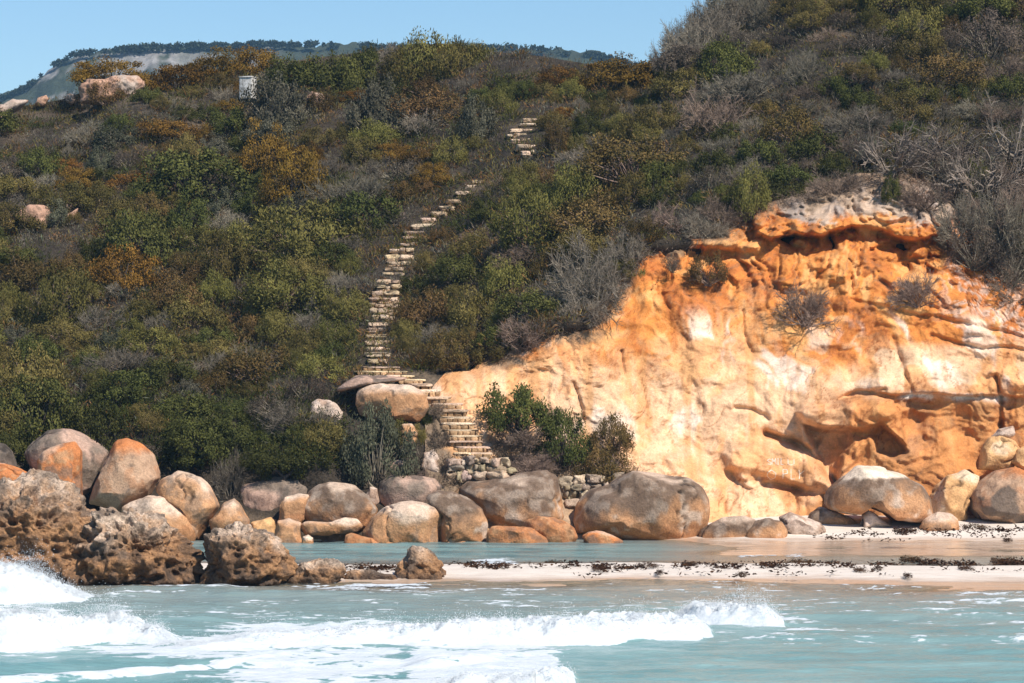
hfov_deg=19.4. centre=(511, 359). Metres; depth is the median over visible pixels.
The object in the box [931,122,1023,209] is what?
dead branches
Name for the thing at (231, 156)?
bronze shrub
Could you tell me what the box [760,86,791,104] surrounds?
bare shrub
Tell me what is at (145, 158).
bronze shrub
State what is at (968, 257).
withered shrub
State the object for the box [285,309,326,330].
bare shrub
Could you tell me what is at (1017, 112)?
bare shrub
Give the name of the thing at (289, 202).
silver shrub
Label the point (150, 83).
rusty shrub
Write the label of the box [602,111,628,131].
heath shrub
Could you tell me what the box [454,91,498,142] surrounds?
silver shrub
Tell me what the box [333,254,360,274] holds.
heath shrub
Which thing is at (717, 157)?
green shrub
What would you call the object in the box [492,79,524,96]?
green shrub
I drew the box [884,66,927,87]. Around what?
bare shrub
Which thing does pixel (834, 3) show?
heath shrub
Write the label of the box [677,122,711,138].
heath shrub
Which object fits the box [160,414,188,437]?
green shrub
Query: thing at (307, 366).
heath shrub
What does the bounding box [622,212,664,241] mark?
bronze shrub
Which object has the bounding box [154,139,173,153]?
bronze shrub
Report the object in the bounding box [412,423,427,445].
heath shrub
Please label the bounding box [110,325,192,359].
heath shrub
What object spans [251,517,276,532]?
boulder
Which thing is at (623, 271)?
heath shrub
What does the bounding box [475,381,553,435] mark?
green shrub
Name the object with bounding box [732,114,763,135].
bare shrub
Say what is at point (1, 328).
heath shrub
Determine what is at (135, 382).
green shrub
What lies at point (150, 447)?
withered shrub
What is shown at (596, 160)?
bronze shrub
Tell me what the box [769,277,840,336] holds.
bare shrub
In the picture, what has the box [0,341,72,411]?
heath shrub
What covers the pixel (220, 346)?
heath shrub
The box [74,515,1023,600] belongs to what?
beach sand
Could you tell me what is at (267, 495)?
boulder
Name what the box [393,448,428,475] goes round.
withered shrub
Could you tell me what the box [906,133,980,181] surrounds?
withered shrub
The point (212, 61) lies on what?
rusty shrub
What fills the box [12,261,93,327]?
heath shrub
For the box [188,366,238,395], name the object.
bronze shrub
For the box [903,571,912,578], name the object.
seaweed clump
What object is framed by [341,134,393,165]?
heath shrub
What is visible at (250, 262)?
heath shrub
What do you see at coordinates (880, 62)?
heath shrub
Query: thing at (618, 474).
stone wall
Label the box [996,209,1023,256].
green shrub
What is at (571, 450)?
green shrub
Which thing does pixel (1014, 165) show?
bronze shrub
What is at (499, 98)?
heath shrub
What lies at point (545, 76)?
rusty shrub
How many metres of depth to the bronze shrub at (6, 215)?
123.66 m
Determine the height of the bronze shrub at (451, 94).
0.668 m
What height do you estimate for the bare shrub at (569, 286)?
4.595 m
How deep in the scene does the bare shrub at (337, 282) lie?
115.53 m
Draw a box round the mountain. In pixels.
[0,42,635,105]
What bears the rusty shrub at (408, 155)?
on the hillside
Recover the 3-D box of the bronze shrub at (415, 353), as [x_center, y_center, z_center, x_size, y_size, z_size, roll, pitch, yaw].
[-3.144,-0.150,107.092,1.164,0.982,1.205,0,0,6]
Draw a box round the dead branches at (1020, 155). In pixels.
[981,89,1023,167]
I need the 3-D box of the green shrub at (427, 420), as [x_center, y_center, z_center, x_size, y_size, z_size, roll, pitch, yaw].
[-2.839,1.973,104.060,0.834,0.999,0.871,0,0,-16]
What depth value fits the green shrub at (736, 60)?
127.56 m
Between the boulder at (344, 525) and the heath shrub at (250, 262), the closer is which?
the boulder at (344, 525)
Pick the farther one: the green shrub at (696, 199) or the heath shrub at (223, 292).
the heath shrub at (223, 292)
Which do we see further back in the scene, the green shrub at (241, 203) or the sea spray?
the green shrub at (241, 203)
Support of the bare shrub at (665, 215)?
on the cliff
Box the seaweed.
[345,524,1023,577]
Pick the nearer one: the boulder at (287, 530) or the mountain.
the boulder at (287, 530)
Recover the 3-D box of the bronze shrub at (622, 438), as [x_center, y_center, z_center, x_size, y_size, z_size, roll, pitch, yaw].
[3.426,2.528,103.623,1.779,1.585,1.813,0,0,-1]
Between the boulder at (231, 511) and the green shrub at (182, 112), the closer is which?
the boulder at (231, 511)
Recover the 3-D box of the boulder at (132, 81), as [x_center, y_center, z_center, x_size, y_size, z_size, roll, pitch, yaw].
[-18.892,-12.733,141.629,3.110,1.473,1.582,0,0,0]
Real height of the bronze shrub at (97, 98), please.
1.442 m
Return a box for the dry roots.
[491,164,1023,362]
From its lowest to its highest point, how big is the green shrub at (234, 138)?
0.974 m
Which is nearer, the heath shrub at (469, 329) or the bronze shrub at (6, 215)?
the heath shrub at (469, 329)
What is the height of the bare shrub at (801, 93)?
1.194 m
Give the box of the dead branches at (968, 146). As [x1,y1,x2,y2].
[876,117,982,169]
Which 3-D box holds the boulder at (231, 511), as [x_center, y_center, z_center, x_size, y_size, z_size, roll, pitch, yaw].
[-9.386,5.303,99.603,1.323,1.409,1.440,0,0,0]
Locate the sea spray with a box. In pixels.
[0,545,782,682]
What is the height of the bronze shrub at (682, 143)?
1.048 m
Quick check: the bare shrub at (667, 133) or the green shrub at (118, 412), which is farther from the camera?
the bare shrub at (667, 133)
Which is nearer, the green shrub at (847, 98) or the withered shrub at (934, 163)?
the withered shrub at (934, 163)
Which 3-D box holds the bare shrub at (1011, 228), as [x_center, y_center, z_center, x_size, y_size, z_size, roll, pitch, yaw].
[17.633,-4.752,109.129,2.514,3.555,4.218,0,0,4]
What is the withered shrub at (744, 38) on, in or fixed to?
on the hillside
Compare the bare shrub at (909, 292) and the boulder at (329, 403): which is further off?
the bare shrub at (909, 292)
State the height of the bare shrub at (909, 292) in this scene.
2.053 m
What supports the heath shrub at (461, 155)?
on the hillside
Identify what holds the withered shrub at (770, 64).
on the hillside
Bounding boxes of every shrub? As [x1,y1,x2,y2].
[0,108,28,133]
[0,153,41,178]
[0,168,39,200]
[0,201,46,234]
[0,225,13,244]
[0,238,8,252]
[0,244,42,266]
[0,244,67,292]
[0,279,21,306]
[0,291,24,323]
[0,323,9,343]
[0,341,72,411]
[0,342,17,363]
[0,373,84,443]
[0,409,25,441]
[0,425,32,468]
[1,194,49,218]
[2,324,31,344]
[8,332,64,364]
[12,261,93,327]
[13,146,71,178]
[16,171,66,192]
[25,315,93,344]
[27,179,100,212]
[44,197,73,226]
[47,360,78,383]
[48,263,98,291]
[50,331,85,353]
[52,158,83,173]
[52,376,78,393]
[53,167,102,189]
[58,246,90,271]
[58,345,109,362]
[60,143,88,159]
[61,119,103,147]
[61,399,136,452]
[62,207,84,226]
[66,54,152,86]
[66,351,102,375]
[71,301,137,335]
[74,177,120,209]
[77,344,164,379]
[78,236,113,261]
[80,281,104,302]
[81,378,108,398]
[82,364,110,385]
[83,395,117,417]
[84,144,118,171]
[84,196,148,234]
[84,242,170,292]
[85,77,126,104]
[86,166,121,181]
[88,122,143,150]
[89,208,187,269]
[89,280,152,302]
[90,368,162,403]
[92,327,120,350]
[101,113,136,134]
[105,170,161,187]
[105,404,133,419]
[109,142,144,169]
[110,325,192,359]
[115,317,148,336]
[116,297,162,324]
[119,178,160,204]
[125,70,161,89]
[127,85,163,103]
[127,401,148,418]
[130,146,261,203]
[131,118,207,142]
[131,191,175,219]
[133,409,167,434]
[135,354,199,389]
[136,108,156,119]
[136,151,160,167]
[137,206,168,226]
[137,269,202,312]
[138,436,165,456]
[141,310,178,337]
[144,61,220,91]
[147,93,173,110]
[148,389,216,422]
[149,413,236,465]
[151,291,230,332]
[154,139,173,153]
[155,129,208,169]
[155,261,207,288]
[156,186,217,236]
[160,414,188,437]
[162,191,191,211]
[164,445,213,469]
[165,226,195,245]
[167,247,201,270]
[168,97,199,108]
[168,104,197,121]
[169,342,209,361]
[171,378,210,398]
[175,83,205,96]
[177,224,219,248]
[177,224,249,285]
[181,45,249,78]
[182,326,238,349]
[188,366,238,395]
[189,101,215,121]
[189,335,243,361]
[192,123,216,139]
[192,349,237,376]
[196,267,234,303]
[196,398,221,419]
[197,186,242,215]
[198,208,251,232]
[198,308,232,330]
[200,132,232,158]
[201,339,294,384]
[202,71,238,88]
[205,105,248,135]
[206,407,253,433]
[206,447,247,502]
[208,220,251,246]
[211,84,234,102]
[211,98,247,112]
[212,397,257,417]
[216,423,259,451]
[218,44,293,75]
[218,150,242,164]
[225,132,249,149]
[226,310,265,341]
[227,183,263,217]
[227,197,369,265]
[228,256,336,315]
[229,339,268,356]
[229,378,272,396]
[230,81,238,92]
[230,117,292,177]
[230,164,263,182]
[233,250,260,269]
[234,70,320,126]
[239,116,300,142]
[242,298,279,320]
[242,435,281,476]
[244,389,306,416]
[250,238,325,270]
[252,400,316,438]
[254,308,300,342]
[254,428,285,445]
[255,143,335,212]
[255,433,336,480]
[262,52,313,95]
[266,378,289,395]
[267,189,317,214]
[268,52,357,91]
[270,259,293,276]
[278,327,333,356]
[279,255,335,280]
[280,345,307,369]
[281,140,328,168]
[284,371,328,401]
[284,423,313,440]
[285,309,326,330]
[287,352,349,382]
[297,126,338,146]
[297,418,351,453]
[301,167,396,214]
[302,288,339,312]
[302,408,338,430]
[305,317,360,343]
[306,85,336,111]
[307,240,355,265]
[311,335,348,362]
[314,413,359,462]
[315,49,381,90]
[316,152,362,178]
[318,189,403,231]
[321,286,373,319]
[323,268,357,294]
[326,388,357,410]
[329,234,365,251]
[332,119,354,142]
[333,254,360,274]
[334,87,368,102]
[337,398,420,489]
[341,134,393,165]
[343,71,412,136]
[347,40,381,68]
[347,116,404,148]
[351,159,386,173]
[362,155,434,181]
[371,138,412,161]
[374,42,414,75]
[377,36,433,86]
[378,84,468,124]
[379,76,417,98]
[379,179,420,199]
[384,26,463,85]
[386,110,450,137]
[387,284,463,330]
[387,416,407,446]
[389,317,426,344]
[392,142,444,165]
[393,334,422,354]
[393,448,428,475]
[399,72,450,100]
[399,274,441,295]
[401,284,434,302]
[407,342,439,366]
[409,161,452,184]
[409,249,446,274]
[411,438,441,464]
[412,174,437,191]
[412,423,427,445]
[415,322,463,345]
[419,468,443,479]
[421,43,452,56]
[421,403,442,425]
[422,36,485,79]
[424,249,488,286]
[424,322,486,370]
[427,132,470,168]
[427,417,454,448]
[428,399,447,418]
[429,224,456,242]
[433,283,472,305]
[438,281,501,331]
[444,88,459,101]
[446,226,493,258]
[446,324,478,348]
[453,75,478,94]
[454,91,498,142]
[455,339,506,364]
[456,226,489,246]
[458,42,494,64]
[460,130,488,150]
[464,85,494,103]
[468,191,500,221]
[470,320,505,346]
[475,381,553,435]
[477,84,519,113]
[477,253,533,298]
[483,309,516,328]
[485,184,573,251]
[487,287,563,320]
[488,240,545,279]
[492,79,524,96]
[493,314,552,357]
[498,183,529,207]
[499,170,542,195]
[500,158,540,181]
[502,424,545,451]
[505,453,557,474]
[512,448,562,473]
[514,79,540,98]
[515,46,542,60]
[516,183,554,207]
[528,253,554,278]
[530,80,559,96]
[532,64,579,87]
[532,406,592,467]
[533,109,574,129]
[533,166,560,183]
[535,227,632,336]
[536,119,571,157]
[536,184,635,235]
[540,224,614,260]
[543,87,563,104]
[546,161,611,211]
[552,74,586,99]
[553,143,587,169]
[554,106,574,116]
[554,293,608,328]
[563,69,584,81]
[564,135,591,151]
[570,108,604,136]
[571,437,636,483]
[572,96,588,110]
[572,129,686,183]
[576,51,660,90]
[582,88,616,104]
[584,96,620,117]
[585,134,613,149]
[585,411,636,455]
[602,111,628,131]
[602,125,640,141]
[602,169,654,206]
[602,229,662,276]
[606,85,641,102]
[612,255,645,279]
[617,99,685,138]
[620,103,637,116]
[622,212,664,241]
[629,121,665,143]
[632,88,659,106]
[635,159,678,191]
[636,184,678,205]
[638,58,667,82]
[641,101,661,112]
[643,198,698,234]
[645,24,684,71]
[645,67,714,98]
[649,42,720,101]
[653,17,714,72]
[657,10,702,55]
[659,55,703,81]
[661,129,679,141]
[661,251,681,272]
[668,133,703,152]
[672,158,699,176]
[673,75,755,142]
[675,170,694,191]
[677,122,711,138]
[679,209,736,240]
[683,0,721,29]
[683,162,736,193]
[683,250,729,286]
[687,189,709,206]
[688,2,752,46]
[688,66,787,107]
[693,31,759,86]
[693,145,736,174]
[694,193,749,232]
[698,0,743,18]
[698,132,754,152]
[709,121,744,142]
[710,183,739,202]
[711,41,735,59]
[712,0,759,31]
[722,0,770,5]
[723,154,764,181]
[728,0,780,31]
[728,156,772,222]
[729,27,773,45]
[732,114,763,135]
[733,136,786,164]
[742,97,780,116]
[744,39,777,56]
[753,95,825,142]
[757,178,807,200]
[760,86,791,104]
[760,162,818,186]
[761,0,807,20]
[765,27,800,48]
[767,55,790,71]
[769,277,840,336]
[779,47,825,88]
[779,123,844,161]
[783,82,831,103]
[784,7,827,30]
[784,95,838,118]
[790,157,817,170]
[794,0,836,18]
[804,25,839,42]
[804,164,878,202]
[809,152,851,175]
[811,101,897,133]
[813,37,856,55]
[814,72,862,95]
[826,8,859,26]
[827,0,868,9]
[828,136,859,155]
[832,61,881,83]
[837,84,882,111]
[840,24,900,55]
[850,4,892,26]
[851,0,930,11]
[857,16,895,37]
[859,49,890,70]
[874,89,937,123]
[876,28,947,61]
[877,75,944,103]
[880,1,944,42]
[881,167,903,204]
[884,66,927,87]
[884,261,943,311]
[887,119,924,136]
[888,154,927,177]
[889,51,913,72]
[896,179,954,212]
[903,0,961,11]
[905,49,986,87]
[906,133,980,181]
[915,102,961,123]
[923,155,1015,209]
[925,190,985,256]
[934,27,962,45]
[937,14,963,32]
[939,1,963,20]
[941,7,1023,57]
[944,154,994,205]
[947,83,973,103]
[948,222,1004,271]
[949,98,1008,121]
[949,175,1023,244]
[950,0,1023,21]
[960,45,1023,86]
[963,72,994,90]
[964,95,1023,126]
[965,184,1023,273]
[978,154,1023,207]
[979,235,1023,288]
[985,71,1023,100]
[987,269,1023,306]
[990,0,1023,24]
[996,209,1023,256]
[1005,157,1023,168]
[1010,62,1023,75]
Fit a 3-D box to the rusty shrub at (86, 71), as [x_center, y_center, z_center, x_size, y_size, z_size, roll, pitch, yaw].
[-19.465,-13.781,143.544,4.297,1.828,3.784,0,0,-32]
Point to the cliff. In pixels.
(730, 397)
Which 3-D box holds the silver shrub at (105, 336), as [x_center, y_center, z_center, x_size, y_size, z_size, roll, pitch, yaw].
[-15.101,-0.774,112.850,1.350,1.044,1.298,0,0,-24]
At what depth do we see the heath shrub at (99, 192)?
126.72 m
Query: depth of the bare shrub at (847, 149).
115.88 m
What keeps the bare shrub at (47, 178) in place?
on the hillside
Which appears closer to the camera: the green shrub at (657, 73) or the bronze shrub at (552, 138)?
the bronze shrub at (552, 138)
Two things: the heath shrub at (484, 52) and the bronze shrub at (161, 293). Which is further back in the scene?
the heath shrub at (484, 52)
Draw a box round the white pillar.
[239,76,256,99]
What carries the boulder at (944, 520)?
on the beach sand
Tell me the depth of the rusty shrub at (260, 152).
129.85 m
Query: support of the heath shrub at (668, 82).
on the hillside
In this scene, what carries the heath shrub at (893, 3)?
on the hillside
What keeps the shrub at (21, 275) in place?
on the hillside
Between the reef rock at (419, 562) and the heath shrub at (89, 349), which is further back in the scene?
the heath shrub at (89, 349)
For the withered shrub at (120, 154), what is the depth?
131.34 m
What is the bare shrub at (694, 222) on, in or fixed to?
on the hillside
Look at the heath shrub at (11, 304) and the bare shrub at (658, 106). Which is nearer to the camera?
the heath shrub at (11, 304)
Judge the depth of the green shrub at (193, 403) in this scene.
104.36 m
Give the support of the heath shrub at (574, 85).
on the hillside
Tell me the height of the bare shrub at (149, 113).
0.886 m
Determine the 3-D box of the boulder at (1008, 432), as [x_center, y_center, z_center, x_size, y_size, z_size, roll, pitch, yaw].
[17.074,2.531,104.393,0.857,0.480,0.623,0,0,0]
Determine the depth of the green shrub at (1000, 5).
129.49 m
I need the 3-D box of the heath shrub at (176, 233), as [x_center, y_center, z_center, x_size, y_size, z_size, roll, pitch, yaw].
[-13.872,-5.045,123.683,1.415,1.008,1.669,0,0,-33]
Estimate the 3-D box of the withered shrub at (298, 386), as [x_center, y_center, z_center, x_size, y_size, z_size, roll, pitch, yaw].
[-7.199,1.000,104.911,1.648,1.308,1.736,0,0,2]
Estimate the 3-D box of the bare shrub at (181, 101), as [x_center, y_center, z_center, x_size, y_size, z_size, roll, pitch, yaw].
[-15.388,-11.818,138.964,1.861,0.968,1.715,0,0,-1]
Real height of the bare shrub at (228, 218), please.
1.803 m
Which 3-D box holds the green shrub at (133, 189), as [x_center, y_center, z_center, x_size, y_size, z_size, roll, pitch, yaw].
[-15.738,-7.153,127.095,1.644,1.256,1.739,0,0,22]
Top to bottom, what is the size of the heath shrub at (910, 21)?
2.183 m
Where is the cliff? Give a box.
[425,173,1023,538]
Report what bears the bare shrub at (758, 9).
on the hillside
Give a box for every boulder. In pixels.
[0,99,27,117]
[0,443,16,466]
[0,463,26,480]
[14,205,51,227]
[24,428,108,494]
[35,95,48,106]
[37,441,82,494]
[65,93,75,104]
[66,208,77,216]
[78,75,144,105]
[89,438,160,511]
[121,495,197,540]
[155,471,219,539]
[209,498,249,529]
[240,477,306,510]
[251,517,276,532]
[274,518,301,542]
[278,493,308,523]
[301,517,362,535]
[302,535,312,542]
[305,482,377,533]
[306,91,324,103]
[310,399,343,420]
[344,533,377,542]
[355,383,428,421]
[362,501,442,542]
[366,487,379,504]
[378,475,441,505]
[386,460,402,471]
[400,424,417,443]
[421,449,438,471]
[426,490,487,542]
[459,470,563,526]
[486,526,547,542]
[524,516,577,542]
[573,471,709,540]
[582,530,622,542]
[699,516,755,537]
[745,518,787,537]
[779,512,825,534]
[808,507,857,524]
[824,465,932,523]
[860,510,891,526]
[919,512,959,530]
[929,469,978,520]
[968,467,1023,523]
[978,436,1019,470]
[991,426,1014,437]
[1011,446,1023,469]
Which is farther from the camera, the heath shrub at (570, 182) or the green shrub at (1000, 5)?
the green shrub at (1000, 5)
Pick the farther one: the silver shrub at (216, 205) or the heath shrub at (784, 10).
the heath shrub at (784, 10)
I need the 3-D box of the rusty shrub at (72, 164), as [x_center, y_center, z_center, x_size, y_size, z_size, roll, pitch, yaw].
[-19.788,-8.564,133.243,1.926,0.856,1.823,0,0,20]
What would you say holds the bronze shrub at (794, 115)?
on the hillside
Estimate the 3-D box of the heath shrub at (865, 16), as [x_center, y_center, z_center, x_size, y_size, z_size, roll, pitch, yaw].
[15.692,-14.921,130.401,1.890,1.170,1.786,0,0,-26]
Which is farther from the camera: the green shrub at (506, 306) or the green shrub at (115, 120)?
the green shrub at (115, 120)
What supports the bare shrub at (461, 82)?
on the hillside
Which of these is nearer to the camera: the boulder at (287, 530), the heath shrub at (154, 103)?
the boulder at (287, 530)
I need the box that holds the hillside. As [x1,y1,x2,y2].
[0,0,1023,540]
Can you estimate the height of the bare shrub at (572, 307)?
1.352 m
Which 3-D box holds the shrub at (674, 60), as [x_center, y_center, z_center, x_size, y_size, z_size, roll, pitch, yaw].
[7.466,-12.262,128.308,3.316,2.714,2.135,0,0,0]
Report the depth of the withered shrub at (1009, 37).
126.84 m
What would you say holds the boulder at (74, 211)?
on the hillside
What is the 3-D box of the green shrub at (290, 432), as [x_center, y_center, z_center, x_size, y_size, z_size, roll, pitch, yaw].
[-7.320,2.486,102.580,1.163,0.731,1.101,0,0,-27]
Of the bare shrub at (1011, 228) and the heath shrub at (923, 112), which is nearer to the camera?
the bare shrub at (1011, 228)
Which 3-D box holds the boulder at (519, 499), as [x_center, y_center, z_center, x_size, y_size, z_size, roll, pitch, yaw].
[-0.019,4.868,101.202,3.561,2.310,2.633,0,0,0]
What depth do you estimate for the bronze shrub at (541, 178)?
120.00 m
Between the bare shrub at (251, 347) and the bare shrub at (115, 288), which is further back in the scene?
the bare shrub at (115, 288)
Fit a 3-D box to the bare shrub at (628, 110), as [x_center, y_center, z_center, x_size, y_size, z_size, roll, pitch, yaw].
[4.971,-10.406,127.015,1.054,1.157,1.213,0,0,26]
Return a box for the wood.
[0,39,642,100]
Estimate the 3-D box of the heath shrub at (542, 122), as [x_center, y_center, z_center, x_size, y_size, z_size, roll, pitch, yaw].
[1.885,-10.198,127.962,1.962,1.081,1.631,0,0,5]
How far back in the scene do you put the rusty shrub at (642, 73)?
132.03 m
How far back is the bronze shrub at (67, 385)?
107.56 m
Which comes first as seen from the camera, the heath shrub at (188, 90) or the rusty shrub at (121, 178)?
the rusty shrub at (121, 178)
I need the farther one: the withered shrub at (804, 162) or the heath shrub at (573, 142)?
the heath shrub at (573, 142)
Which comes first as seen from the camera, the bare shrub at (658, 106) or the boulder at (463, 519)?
the boulder at (463, 519)
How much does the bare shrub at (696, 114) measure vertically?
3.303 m
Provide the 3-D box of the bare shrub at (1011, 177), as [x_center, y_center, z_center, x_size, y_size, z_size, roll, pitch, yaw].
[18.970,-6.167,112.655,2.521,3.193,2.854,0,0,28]
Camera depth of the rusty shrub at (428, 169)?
124.76 m
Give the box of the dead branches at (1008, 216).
[985,193,1023,255]
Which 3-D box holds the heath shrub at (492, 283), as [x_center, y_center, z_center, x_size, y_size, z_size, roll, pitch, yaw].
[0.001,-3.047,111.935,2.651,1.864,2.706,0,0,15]
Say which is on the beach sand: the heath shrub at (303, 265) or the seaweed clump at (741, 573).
the seaweed clump at (741, 573)
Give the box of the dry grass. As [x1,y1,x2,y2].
[436,430,649,487]
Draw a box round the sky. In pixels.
[0,0,724,92]
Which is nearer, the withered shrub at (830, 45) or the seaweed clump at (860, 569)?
the seaweed clump at (860, 569)
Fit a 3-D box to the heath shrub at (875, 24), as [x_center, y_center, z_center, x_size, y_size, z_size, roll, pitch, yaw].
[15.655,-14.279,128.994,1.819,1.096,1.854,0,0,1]
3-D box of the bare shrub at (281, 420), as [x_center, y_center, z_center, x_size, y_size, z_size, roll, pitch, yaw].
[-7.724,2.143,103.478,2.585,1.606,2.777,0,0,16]
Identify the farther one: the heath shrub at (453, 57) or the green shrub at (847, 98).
the heath shrub at (453, 57)
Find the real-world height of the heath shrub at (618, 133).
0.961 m
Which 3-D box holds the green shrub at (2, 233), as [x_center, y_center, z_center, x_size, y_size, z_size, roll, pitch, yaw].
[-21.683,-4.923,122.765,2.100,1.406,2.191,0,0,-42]
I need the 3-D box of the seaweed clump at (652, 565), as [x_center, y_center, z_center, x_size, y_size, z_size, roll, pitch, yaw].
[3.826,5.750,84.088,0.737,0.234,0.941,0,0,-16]
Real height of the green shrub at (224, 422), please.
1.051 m
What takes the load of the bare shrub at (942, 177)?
on the cliff
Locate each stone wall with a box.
[445,455,516,482]
[558,474,601,507]
[584,472,623,488]
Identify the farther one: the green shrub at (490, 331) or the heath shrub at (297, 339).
the heath shrub at (297, 339)
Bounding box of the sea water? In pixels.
[0,539,1023,682]
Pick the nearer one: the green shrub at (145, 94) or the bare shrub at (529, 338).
the bare shrub at (529, 338)
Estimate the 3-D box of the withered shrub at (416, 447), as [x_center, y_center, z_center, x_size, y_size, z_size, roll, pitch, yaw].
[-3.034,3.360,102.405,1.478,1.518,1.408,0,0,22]
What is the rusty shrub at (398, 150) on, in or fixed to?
on the hillside
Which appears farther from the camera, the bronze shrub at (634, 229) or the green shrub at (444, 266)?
the green shrub at (444, 266)
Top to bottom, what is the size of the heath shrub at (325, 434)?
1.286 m
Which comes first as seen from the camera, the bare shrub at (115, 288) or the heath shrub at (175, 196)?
the bare shrub at (115, 288)
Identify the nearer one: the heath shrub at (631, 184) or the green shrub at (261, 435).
the green shrub at (261, 435)
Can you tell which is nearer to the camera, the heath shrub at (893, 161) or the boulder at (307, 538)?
the boulder at (307, 538)
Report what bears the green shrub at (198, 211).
on the hillside
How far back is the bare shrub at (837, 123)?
118.04 m
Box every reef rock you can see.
[0,468,95,580]
[60,507,205,586]
[199,521,298,585]
[285,558,345,584]
[342,569,397,579]
[394,545,445,579]
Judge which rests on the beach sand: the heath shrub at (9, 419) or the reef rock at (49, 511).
the reef rock at (49, 511)
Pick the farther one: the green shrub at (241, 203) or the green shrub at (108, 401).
the green shrub at (241, 203)
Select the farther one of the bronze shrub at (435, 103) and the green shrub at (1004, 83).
the bronze shrub at (435, 103)
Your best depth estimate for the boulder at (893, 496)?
101.40 m
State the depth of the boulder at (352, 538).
98.10 m
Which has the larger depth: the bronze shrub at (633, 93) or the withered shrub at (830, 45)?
the bronze shrub at (633, 93)
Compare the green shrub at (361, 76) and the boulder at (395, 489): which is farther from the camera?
the green shrub at (361, 76)
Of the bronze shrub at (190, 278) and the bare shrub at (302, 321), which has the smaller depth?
the bare shrub at (302, 321)
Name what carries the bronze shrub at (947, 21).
on the hillside
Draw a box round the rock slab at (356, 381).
[336,375,406,391]
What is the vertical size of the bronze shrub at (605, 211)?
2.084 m
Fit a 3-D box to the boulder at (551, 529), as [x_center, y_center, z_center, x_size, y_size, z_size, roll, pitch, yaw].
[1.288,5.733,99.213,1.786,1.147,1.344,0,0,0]
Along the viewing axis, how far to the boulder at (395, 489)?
100.53 m
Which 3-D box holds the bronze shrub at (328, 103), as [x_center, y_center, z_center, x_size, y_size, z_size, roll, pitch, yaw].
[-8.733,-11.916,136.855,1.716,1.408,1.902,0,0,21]
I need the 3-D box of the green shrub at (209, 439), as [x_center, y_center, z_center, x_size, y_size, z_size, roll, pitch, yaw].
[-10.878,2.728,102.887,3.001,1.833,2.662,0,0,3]
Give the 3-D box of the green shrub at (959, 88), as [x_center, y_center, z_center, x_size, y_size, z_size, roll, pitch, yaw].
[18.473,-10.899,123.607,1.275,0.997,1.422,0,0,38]
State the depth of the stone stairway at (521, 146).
126.55 m
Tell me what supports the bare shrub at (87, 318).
on the hillside
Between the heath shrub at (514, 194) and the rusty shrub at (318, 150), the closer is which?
the heath shrub at (514, 194)
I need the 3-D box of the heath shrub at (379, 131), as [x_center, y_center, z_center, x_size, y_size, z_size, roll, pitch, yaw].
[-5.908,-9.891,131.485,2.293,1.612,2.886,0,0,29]
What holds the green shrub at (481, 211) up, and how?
on the hillside
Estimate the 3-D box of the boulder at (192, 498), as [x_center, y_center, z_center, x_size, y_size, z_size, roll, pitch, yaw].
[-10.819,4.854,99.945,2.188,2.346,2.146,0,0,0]
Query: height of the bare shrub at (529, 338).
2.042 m
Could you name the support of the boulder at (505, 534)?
on the beach sand
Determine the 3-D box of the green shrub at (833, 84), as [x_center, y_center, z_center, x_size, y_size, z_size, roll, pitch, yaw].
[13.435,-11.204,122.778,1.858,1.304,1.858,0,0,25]
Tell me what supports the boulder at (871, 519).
on the beach sand
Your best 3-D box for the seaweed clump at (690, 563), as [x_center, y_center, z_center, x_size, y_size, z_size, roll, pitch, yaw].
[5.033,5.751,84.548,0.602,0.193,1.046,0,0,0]
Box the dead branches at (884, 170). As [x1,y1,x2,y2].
[853,106,934,184]
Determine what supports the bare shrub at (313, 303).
on the hillside
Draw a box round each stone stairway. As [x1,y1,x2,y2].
[353,367,492,458]
[365,180,481,364]
[506,118,541,157]
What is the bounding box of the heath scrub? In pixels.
[0,0,1023,476]
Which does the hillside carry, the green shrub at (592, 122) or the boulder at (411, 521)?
the green shrub at (592, 122)
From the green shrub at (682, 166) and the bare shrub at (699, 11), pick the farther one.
the bare shrub at (699, 11)
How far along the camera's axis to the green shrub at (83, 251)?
121.10 m
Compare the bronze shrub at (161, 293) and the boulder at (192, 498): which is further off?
the bronze shrub at (161, 293)
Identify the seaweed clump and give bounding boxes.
[494,561,512,565]
[591,564,607,570]
[636,561,662,567]
[682,560,699,565]
[735,571,747,577]
[784,558,815,562]
[853,567,867,572]
[891,525,919,534]
[898,555,925,563]
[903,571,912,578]
[957,564,975,570]
[959,522,991,531]
[989,555,1020,564]
[1003,537,1012,541]
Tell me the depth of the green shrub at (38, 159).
132.25 m
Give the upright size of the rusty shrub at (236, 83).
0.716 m
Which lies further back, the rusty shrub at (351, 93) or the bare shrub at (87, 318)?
the rusty shrub at (351, 93)
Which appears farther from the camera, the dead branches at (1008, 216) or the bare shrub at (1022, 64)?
the bare shrub at (1022, 64)
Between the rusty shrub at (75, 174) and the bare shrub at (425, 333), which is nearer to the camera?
the bare shrub at (425, 333)
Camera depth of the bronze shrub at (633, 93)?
130.15 m
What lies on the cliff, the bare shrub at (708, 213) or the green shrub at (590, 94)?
the bare shrub at (708, 213)
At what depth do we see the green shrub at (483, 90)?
133.85 m
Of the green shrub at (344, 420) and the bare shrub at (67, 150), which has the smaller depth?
the green shrub at (344, 420)
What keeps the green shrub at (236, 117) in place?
on the hillside

